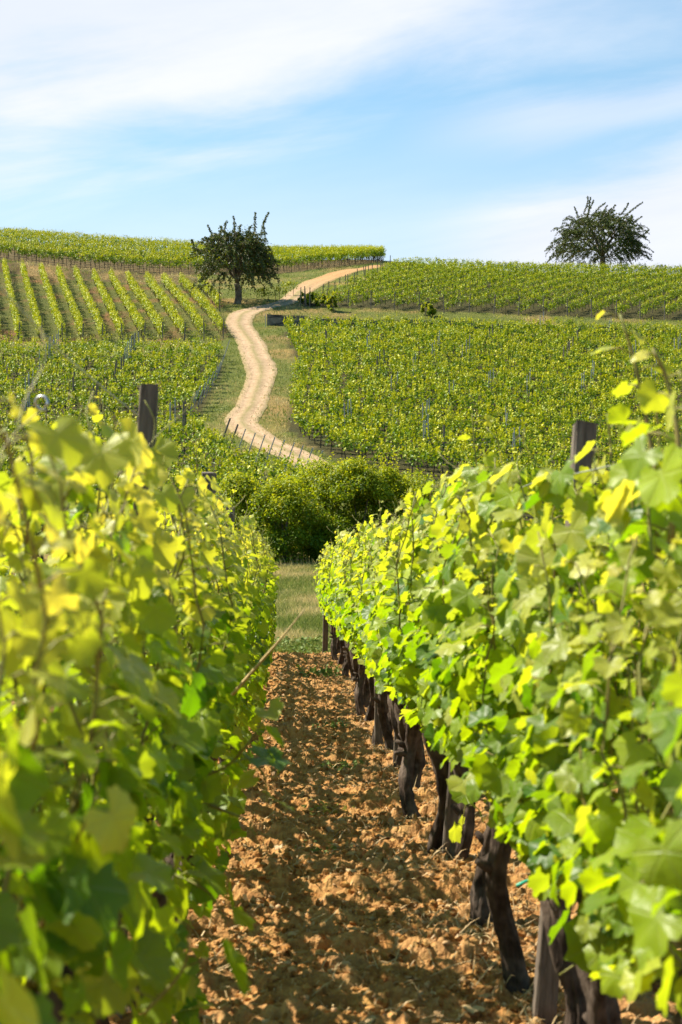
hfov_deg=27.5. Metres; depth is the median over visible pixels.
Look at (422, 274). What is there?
vine row
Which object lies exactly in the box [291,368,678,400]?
vine row
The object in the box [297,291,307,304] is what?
shrub
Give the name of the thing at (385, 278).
vine row
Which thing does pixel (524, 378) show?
vine row
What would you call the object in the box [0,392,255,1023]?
grapevine
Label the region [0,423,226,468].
vine row
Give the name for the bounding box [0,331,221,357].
vine row
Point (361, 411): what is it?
vine row
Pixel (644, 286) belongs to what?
vine row
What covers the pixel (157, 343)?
vine row
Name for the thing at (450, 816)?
vineyard post
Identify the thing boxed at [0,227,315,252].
vine row
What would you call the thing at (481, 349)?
vine row
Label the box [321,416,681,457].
vine row
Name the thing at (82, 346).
vine row
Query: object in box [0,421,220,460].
vine row
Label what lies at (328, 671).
weed
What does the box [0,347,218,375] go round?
vine row
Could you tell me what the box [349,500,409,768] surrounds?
grapevine
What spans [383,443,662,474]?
vine row
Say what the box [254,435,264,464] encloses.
vine stake
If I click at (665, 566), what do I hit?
grapevine
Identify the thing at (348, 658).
grapevine
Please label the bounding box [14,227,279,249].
vine row
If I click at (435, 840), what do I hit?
grapevine
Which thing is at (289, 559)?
dry grass
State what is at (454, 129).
sky
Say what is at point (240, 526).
grapevine
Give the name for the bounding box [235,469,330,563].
shrub
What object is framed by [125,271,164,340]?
vine row
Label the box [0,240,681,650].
ground
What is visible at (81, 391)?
vine row
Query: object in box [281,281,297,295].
vine row
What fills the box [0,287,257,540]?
trellis wire
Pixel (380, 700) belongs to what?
grapevine
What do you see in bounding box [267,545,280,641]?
grapevine
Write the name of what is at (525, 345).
vine row
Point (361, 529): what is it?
grapevine
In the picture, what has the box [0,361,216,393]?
vine row
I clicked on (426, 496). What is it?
shrub
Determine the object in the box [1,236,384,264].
vine row
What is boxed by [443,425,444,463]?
vine stake
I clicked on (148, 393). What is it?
vineyard post
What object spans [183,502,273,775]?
grapevine
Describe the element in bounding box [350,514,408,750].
grapevine
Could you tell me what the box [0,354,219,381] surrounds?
vine row
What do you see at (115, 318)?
vine row
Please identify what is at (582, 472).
trellis wire
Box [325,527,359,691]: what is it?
grapevine
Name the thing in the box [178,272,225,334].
vine row
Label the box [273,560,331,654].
grass
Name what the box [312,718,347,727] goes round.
weed
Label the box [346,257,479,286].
vine row
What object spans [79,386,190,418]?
vine row
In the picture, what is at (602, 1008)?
grapevine
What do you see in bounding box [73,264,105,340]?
vine row
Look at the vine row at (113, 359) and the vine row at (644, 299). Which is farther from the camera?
the vine row at (644, 299)
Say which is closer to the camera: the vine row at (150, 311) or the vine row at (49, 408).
the vine row at (49, 408)
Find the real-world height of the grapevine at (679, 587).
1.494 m
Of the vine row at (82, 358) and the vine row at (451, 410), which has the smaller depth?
the vine row at (451, 410)
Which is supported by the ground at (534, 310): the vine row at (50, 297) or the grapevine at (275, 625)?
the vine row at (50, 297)
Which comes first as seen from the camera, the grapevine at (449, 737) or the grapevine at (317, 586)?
the grapevine at (449, 737)
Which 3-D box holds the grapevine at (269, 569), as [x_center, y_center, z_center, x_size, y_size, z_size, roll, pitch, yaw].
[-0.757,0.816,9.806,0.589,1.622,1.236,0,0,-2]
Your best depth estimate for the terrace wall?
106.49 m
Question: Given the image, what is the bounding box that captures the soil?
[0,652,680,1023]
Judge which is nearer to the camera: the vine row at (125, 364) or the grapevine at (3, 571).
the grapevine at (3, 571)
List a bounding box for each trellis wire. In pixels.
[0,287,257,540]
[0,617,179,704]
[512,446,681,490]
[539,622,670,664]
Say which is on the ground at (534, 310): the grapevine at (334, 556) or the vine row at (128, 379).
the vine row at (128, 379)
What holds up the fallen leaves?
on the soil
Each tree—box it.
[189,212,280,303]
[544,196,653,272]
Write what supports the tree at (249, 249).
on the ground at (534, 310)
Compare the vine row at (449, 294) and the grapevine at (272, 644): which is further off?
the vine row at (449, 294)
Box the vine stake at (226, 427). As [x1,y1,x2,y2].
[223,418,230,439]
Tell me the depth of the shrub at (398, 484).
40.01 m
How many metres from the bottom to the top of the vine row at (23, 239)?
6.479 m
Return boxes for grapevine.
[0,328,163,1023]
[0,392,250,1023]
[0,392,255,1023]
[0,548,47,701]
[0,568,6,667]
[3,403,293,1011]
[6,556,63,694]
[89,396,304,923]
[126,474,251,857]
[145,490,252,812]
[164,437,261,770]
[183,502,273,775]
[211,484,268,703]
[212,495,278,750]
[221,517,275,692]
[248,539,273,687]
[256,533,272,662]
[261,534,276,659]
[262,543,278,633]
[265,547,276,643]
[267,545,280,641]
[268,574,274,666]
[313,541,336,642]
[315,539,337,660]
[316,545,346,668]
[317,553,340,653]
[319,553,344,664]
[322,517,359,697]
[322,549,348,676]
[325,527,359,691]
[325,531,354,679]
[331,531,369,707]
[332,540,365,716]
[335,534,374,720]
[338,505,398,731]
[340,537,388,746]
[344,524,393,749]
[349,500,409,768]
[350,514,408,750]
[359,515,425,788]
[361,498,445,819]
[370,476,513,853]
[371,456,516,860]
[397,427,647,993]
[401,414,563,927]
[438,428,681,1023]
[461,414,681,1023]
[517,310,681,1023]
[559,532,649,792]
[602,544,675,787]
[639,560,681,672]
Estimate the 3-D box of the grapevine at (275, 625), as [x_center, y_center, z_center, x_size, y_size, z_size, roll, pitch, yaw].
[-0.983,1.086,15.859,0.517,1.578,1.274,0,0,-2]
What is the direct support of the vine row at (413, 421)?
on the ground at (534, 310)
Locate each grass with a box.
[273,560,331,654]
[275,553,319,566]
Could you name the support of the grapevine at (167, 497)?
on the soil
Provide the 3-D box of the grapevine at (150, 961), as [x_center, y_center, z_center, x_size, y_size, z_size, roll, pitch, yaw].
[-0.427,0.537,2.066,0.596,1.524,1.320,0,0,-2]
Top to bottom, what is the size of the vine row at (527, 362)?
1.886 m
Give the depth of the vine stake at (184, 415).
67.04 m
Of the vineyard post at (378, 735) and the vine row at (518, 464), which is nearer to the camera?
the vineyard post at (378, 735)
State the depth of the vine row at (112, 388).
74.52 m
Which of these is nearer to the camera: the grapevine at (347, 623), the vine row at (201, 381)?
the grapevine at (347, 623)
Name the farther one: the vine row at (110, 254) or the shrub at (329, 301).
the vine row at (110, 254)
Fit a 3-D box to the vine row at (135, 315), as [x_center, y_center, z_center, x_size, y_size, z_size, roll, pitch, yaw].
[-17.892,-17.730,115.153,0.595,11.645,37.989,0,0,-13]
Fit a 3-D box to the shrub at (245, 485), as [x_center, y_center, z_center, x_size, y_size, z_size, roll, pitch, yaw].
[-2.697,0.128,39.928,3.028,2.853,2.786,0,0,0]
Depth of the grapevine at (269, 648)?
11.36 m
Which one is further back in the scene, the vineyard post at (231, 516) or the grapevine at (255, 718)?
the vineyard post at (231, 516)
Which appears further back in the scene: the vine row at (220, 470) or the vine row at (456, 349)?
the vine row at (456, 349)
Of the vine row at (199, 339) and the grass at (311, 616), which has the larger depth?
the vine row at (199, 339)
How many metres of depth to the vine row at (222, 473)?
51.13 m
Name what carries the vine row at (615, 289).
on the ground at (534, 310)
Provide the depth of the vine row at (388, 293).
126.40 m
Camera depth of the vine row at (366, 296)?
127.88 m
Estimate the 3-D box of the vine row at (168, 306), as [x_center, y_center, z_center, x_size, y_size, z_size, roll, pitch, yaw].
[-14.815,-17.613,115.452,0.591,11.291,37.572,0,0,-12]
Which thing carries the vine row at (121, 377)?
on the ground at (534, 310)
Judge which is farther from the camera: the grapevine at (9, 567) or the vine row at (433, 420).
the vine row at (433, 420)
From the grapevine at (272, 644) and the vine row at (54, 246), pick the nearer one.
the grapevine at (272, 644)
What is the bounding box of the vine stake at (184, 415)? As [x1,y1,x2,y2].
[184,400,185,434]
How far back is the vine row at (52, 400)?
72.23 m
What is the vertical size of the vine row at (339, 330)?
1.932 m
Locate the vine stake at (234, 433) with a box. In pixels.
[229,424,238,447]
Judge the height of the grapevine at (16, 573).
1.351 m
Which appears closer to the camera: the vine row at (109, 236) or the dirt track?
the dirt track
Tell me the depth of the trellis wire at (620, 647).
2.67 m
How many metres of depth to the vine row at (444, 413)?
72.88 m
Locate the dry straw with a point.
(457, 935)
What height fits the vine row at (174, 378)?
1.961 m
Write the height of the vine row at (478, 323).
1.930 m
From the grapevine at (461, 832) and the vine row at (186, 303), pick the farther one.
the vine row at (186, 303)
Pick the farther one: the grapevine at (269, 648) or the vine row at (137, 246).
the vine row at (137, 246)
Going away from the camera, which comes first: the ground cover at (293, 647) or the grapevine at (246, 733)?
the grapevine at (246, 733)
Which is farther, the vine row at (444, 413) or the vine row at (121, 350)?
the vine row at (121, 350)
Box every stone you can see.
[341,961,350,967]
[343,777,352,780]
[434,957,444,962]
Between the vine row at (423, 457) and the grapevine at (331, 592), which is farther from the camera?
the vine row at (423, 457)
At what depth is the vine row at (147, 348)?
87.15 m
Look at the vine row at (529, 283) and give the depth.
127.25 m
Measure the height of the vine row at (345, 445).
2.023 m
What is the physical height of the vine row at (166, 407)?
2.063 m
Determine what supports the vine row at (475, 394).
on the ground at (534, 310)
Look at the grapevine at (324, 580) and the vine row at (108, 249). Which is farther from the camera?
the vine row at (108, 249)
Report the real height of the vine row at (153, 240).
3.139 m
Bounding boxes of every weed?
[295,658,342,677]
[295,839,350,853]
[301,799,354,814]
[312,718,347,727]
[320,758,370,770]
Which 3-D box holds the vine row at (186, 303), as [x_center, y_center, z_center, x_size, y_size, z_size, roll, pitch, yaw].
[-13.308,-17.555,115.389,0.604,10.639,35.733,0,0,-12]
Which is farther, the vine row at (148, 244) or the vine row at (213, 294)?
the vine row at (148, 244)
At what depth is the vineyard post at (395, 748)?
7.88 m
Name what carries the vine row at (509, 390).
on the ground at (534, 310)
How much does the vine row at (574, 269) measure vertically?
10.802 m
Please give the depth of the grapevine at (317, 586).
18.45 m
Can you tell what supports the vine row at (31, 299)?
on the ground at (534, 310)
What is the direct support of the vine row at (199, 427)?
on the ground at (534, 310)
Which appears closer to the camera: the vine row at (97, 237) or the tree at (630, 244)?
the tree at (630, 244)
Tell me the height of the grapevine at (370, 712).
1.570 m
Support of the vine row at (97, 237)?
on the ground at (534, 310)
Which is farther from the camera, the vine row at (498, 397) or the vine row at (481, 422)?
the vine row at (498, 397)
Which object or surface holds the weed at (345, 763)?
on the soil
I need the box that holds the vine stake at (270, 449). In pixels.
[264,437,274,465]
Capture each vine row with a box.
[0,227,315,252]
[0,228,347,250]
[0,230,359,259]
[0,230,363,254]
[0,232,383,262]
[0,233,369,259]
[0,234,386,263]
[0,239,383,269]
[0,240,384,270]
[0,241,384,272]
[0,242,382,273]
[0,329,22,351]
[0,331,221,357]
[0,333,222,360]
[0,336,222,364]
[0,343,221,371]
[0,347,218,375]
[0,349,217,378]
[0,354,215,386]
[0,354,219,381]
[0,358,216,388]
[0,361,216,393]
[0,367,207,398]
[0,368,211,402]
[0,374,206,406]
[0,379,201,414]
[0,382,196,417]
[0,398,197,437]
[0,400,85,430]
[0,402,197,435]
[0,412,206,444]
[0,415,203,451]
[0,419,215,461]
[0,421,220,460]
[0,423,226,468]
[0,429,229,467]
[0,433,235,473]
[0,437,254,473]
[1,228,340,248]
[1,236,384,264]
[1,237,384,266]
[1,258,21,338]
[1,339,221,366]
[1,377,208,411]
[2,444,270,480]
[3,227,296,250]
[3,228,338,259]
[5,414,210,456]
[5,442,293,488]
[7,227,278,245]
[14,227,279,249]
[20,260,43,338]
[38,261,65,339]
[55,262,84,337]
[68,455,311,505]
[69,455,311,508]
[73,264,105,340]
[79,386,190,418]
[89,450,315,494]
[91,268,124,339]
[105,234,188,246]
[108,266,145,339]
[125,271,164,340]
[143,269,186,340]
[160,273,206,336]
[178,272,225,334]
[189,329,219,350]
[197,274,221,308]
[254,471,297,495]
[255,286,270,299]
[269,286,286,300]
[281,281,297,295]
[283,316,681,339]
[284,313,681,337]
[284,316,681,341]
[285,324,681,352]
[286,323,681,349]
[286,381,681,420]
[288,320,681,345]
[288,393,679,435]
[289,364,681,399]
[289,380,681,411]
[289,387,681,423]
[290,319,681,348]
[290,358,681,391]
[290,379,681,417]
[290,393,681,428]
[291,330,680,357]
[291,330,681,356]
[291,356,681,389]
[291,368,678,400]
[291,374,678,407]
[291,399,681,439]
[293,330,676,361]
[294,351,681,382]
[294,402,681,443]
[295,335,681,364]
[295,352,679,385]
[295,372,679,405]
[296,336,681,367]
[296,362,681,396]
[297,349,681,378]
[298,343,681,373]
[298,345,681,375]
[298,405,681,446]
[299,339,680,370]
[301,410,680,453]
[306,258,497,302]
[310,414,681,456]
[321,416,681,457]
[327,259,518,304]
[331,421,674,462]
[334,427,662,469]
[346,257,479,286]
[349,259,535,305]
[350,434,662,469]
[365,257,460,280]
[372,261,555,305]
[379,256,440,271]
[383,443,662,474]
[385,313,577,334]
[391,257,422,266]
[392,262,572,308]
[407,440,661,483]
[417,261,591,307]
[444,262,610,311]
[461,447,609,485]
[462,450,619,483]
[466,262,629,311]
[470,457,662,485]
[493,263,647,312]
[515,263,665,312]
[541,264,681,313]
[566,266,681,312]
[590,271,681,314]
[614,278,681,315]
[638,285,681,317]
[663,295,681,318]
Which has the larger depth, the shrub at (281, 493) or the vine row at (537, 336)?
the vine row at (537, 336)
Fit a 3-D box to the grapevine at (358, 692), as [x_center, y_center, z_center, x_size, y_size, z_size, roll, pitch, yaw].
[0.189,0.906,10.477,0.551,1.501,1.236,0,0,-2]
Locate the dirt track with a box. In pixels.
[224,265,379,471]
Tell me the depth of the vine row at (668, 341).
96.98 m
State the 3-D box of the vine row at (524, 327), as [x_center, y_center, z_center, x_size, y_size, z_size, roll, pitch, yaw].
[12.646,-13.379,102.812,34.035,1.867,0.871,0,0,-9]
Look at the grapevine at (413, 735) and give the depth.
6.17 m
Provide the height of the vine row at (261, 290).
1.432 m
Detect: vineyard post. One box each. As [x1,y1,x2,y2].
[110,383,157,1018]
[195,472,215,660]
[225,507,234,536]
[322,615,327,652]
[374,679,382,745]
[393,519,407,763]
[442,467,476,852]
[531,419,596,1023]
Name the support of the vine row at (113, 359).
on the ground at (534, 310)
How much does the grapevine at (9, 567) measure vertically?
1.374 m
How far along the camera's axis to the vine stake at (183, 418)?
66.41 m
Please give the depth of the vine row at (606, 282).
127.19 m
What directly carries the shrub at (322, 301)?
on the ground at (534, 310)
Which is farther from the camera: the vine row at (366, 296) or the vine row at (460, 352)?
the vine row at (366, 296)
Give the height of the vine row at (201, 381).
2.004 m
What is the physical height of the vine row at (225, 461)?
2.267 m
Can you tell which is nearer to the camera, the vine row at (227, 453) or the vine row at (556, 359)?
the vine row at (227, 453)
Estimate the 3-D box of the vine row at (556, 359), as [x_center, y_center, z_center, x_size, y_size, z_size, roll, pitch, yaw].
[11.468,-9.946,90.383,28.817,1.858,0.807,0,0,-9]
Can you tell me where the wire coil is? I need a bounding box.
[34,395,48,411]
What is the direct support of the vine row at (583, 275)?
on the ground at (534, 310)
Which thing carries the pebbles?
on the soil
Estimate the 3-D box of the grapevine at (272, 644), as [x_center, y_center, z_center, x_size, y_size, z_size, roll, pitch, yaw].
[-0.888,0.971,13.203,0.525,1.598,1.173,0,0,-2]
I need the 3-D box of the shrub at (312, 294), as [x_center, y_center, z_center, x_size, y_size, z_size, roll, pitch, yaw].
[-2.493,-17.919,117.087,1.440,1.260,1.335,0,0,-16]
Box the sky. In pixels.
[0,0,681,273]
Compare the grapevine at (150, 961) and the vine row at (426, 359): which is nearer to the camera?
the grapevine at (150, 961)
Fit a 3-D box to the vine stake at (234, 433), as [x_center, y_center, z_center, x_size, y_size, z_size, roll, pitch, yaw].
[-4.831,-3.183,61.900,0.081,1.526,0.081,19,0,0]
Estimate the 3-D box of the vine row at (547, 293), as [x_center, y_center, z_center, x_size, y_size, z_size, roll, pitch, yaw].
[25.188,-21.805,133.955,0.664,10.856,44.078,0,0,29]
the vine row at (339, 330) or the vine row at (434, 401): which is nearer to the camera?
the vine row at (434, 401)
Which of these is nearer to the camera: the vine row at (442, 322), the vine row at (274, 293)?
the vine row at (442, 322)
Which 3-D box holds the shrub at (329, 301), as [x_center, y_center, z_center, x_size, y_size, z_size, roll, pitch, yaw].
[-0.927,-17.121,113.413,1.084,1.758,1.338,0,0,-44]
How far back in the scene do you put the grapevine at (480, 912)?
4.41 m
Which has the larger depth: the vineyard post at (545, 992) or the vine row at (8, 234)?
the vine row at (8, 234)
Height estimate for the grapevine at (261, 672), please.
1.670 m
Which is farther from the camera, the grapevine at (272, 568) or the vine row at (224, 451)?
the vine row at (224, 451)
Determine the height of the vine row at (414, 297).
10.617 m
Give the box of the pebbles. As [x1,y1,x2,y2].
[130,656,531,1023]
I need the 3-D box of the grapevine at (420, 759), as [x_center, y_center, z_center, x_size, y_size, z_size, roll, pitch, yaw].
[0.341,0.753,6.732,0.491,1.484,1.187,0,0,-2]
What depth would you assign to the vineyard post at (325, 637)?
18.27 m
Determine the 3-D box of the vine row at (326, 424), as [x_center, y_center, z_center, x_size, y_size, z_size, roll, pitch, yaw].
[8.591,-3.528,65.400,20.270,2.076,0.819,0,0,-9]
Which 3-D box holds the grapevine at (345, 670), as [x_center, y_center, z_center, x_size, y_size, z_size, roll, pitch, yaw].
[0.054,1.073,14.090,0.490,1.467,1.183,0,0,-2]
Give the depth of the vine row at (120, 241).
161.78 m
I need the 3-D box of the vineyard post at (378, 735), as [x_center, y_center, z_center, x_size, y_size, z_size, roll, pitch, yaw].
[0.235,1.223,8.750,0.054,0.686,0.056,0,0,-2]
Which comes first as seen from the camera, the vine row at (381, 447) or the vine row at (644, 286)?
the vine row at (381, 447)
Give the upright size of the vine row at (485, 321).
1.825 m
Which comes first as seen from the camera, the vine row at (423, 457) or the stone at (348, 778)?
the stone at (348, 778)
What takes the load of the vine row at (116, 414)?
on the ground at (534, 310)
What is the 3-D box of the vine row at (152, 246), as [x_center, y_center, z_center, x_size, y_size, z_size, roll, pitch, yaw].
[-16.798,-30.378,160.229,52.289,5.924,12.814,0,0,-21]
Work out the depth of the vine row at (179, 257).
145.03 m
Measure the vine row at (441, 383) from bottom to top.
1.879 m
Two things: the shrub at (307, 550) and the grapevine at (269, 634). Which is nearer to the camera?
the grapevine at (269, 634)
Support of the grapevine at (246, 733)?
on the soil
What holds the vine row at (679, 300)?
on the ground at (534, 310)
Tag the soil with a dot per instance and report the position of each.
(642, 1008)
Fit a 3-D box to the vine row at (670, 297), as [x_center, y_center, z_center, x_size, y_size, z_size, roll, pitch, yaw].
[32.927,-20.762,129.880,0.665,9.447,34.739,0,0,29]
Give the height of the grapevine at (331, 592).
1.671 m
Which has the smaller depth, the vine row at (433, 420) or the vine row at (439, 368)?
the vine row at (433, 420)
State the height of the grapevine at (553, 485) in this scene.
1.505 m
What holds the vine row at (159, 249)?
on the ground at (534, 310)
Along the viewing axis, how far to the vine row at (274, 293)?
119.99 m
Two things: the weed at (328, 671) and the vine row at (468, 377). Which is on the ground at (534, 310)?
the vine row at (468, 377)
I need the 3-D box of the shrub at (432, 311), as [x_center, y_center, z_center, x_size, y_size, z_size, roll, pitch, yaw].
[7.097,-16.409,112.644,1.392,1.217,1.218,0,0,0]
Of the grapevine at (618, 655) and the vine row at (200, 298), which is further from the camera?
the vine row at (200, 298)
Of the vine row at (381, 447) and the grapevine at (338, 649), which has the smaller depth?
the grapevine at (338, 649)
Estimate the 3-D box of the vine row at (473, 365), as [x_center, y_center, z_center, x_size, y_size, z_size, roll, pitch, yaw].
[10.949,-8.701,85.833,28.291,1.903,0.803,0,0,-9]
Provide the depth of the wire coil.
2.91 m
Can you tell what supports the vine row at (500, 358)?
on the ground at (534, 310)
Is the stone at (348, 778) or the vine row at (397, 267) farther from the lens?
the vine row at (397, 267)
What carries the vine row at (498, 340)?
on the ground at (534, 310)
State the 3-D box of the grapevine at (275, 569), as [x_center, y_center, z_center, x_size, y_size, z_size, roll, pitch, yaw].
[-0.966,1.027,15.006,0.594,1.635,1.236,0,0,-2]
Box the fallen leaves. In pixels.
[194,652,560,1023]
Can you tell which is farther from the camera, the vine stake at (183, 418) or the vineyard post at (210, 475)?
the vine stake at (183, 418)
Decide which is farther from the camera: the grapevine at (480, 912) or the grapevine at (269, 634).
the grapevine at (269, 634)
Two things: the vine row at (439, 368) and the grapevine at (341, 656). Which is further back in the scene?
the vine row at (439, 368)
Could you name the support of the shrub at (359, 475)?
on the ground at (534, 310)
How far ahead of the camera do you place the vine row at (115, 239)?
165.79 m
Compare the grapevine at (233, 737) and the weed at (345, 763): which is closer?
the grapevine at (233, 737)
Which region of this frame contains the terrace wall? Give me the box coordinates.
[267,314,676,335]
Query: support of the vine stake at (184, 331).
on the ground at (534, 310)
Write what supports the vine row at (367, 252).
on the ground at (534, 310)
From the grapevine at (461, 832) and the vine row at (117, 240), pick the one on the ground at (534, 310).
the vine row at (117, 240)
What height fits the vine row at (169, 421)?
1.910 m
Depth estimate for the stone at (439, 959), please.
3.86 m
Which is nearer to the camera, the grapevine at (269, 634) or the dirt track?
the grapevine at (269, 634)
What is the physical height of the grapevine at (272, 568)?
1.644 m
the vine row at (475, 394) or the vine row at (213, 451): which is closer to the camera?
the vine row at (213, 451)
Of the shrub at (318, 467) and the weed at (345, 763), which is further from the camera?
the shrub at (318, 467)
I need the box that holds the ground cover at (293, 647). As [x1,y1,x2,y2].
[272,635,331,653]
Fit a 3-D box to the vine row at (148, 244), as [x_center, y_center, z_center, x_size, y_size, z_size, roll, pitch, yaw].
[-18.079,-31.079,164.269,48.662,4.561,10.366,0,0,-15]
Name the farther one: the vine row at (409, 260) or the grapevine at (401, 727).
the vine row at (409, 260)
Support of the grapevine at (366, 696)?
on the soil
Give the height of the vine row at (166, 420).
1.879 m
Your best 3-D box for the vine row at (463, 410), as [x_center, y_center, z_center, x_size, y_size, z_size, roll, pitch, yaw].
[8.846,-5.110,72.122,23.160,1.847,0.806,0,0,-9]
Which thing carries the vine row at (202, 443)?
on the ground at (534, 310)
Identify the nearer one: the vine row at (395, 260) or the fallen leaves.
the fallen leaves
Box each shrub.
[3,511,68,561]
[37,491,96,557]
[215,467,296,559]
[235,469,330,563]
[259,450,366,560]
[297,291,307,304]
[303,292,319,304]
[303,543,321,563]
[305,453,401,546]
[314,293,325,306]
[324,292,337,311]
[330,446,439,532]
[386,472,489,519]
[420,302,436,315]
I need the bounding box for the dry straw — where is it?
[128,651,674,1023]
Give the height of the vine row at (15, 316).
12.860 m
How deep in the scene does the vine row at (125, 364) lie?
81.39 m
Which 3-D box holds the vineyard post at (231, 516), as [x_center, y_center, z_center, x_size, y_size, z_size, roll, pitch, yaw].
[-0.780,0.780,9.501,0.065,1.636,0.066,2,0,-2]
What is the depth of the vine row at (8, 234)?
158.37 m
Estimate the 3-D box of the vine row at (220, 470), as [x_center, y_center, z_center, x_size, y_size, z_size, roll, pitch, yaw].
[-7.666,-1.007,52.065,13.737,2.630,0.788,0,0,-3]
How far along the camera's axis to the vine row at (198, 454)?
56.75 m
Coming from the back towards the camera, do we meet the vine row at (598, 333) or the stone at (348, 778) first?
the vine row at (598, 333)
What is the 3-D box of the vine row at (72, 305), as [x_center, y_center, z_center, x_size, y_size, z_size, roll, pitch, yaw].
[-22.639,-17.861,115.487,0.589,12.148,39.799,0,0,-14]
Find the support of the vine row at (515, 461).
on the ground at (534, 310)
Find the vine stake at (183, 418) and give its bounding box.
[182,402,184,433]
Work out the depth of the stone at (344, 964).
3.68 m
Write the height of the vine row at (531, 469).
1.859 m
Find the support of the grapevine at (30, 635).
on the soil
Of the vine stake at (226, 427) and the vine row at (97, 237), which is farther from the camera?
the vine row at (97, 237)
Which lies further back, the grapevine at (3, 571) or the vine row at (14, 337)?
the vine row at (14, 337)
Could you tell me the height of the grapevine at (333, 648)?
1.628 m
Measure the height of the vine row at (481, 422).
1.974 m
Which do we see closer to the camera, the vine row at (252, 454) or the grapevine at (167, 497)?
the grapevine at (167, 497)
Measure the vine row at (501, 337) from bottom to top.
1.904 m
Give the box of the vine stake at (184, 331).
[184,322,185,341]
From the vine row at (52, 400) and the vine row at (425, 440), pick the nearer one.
the vine row at (425, 440)
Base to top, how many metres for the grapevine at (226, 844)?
1.568 m
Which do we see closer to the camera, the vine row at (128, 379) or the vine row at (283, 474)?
the vine row at (283, 474)

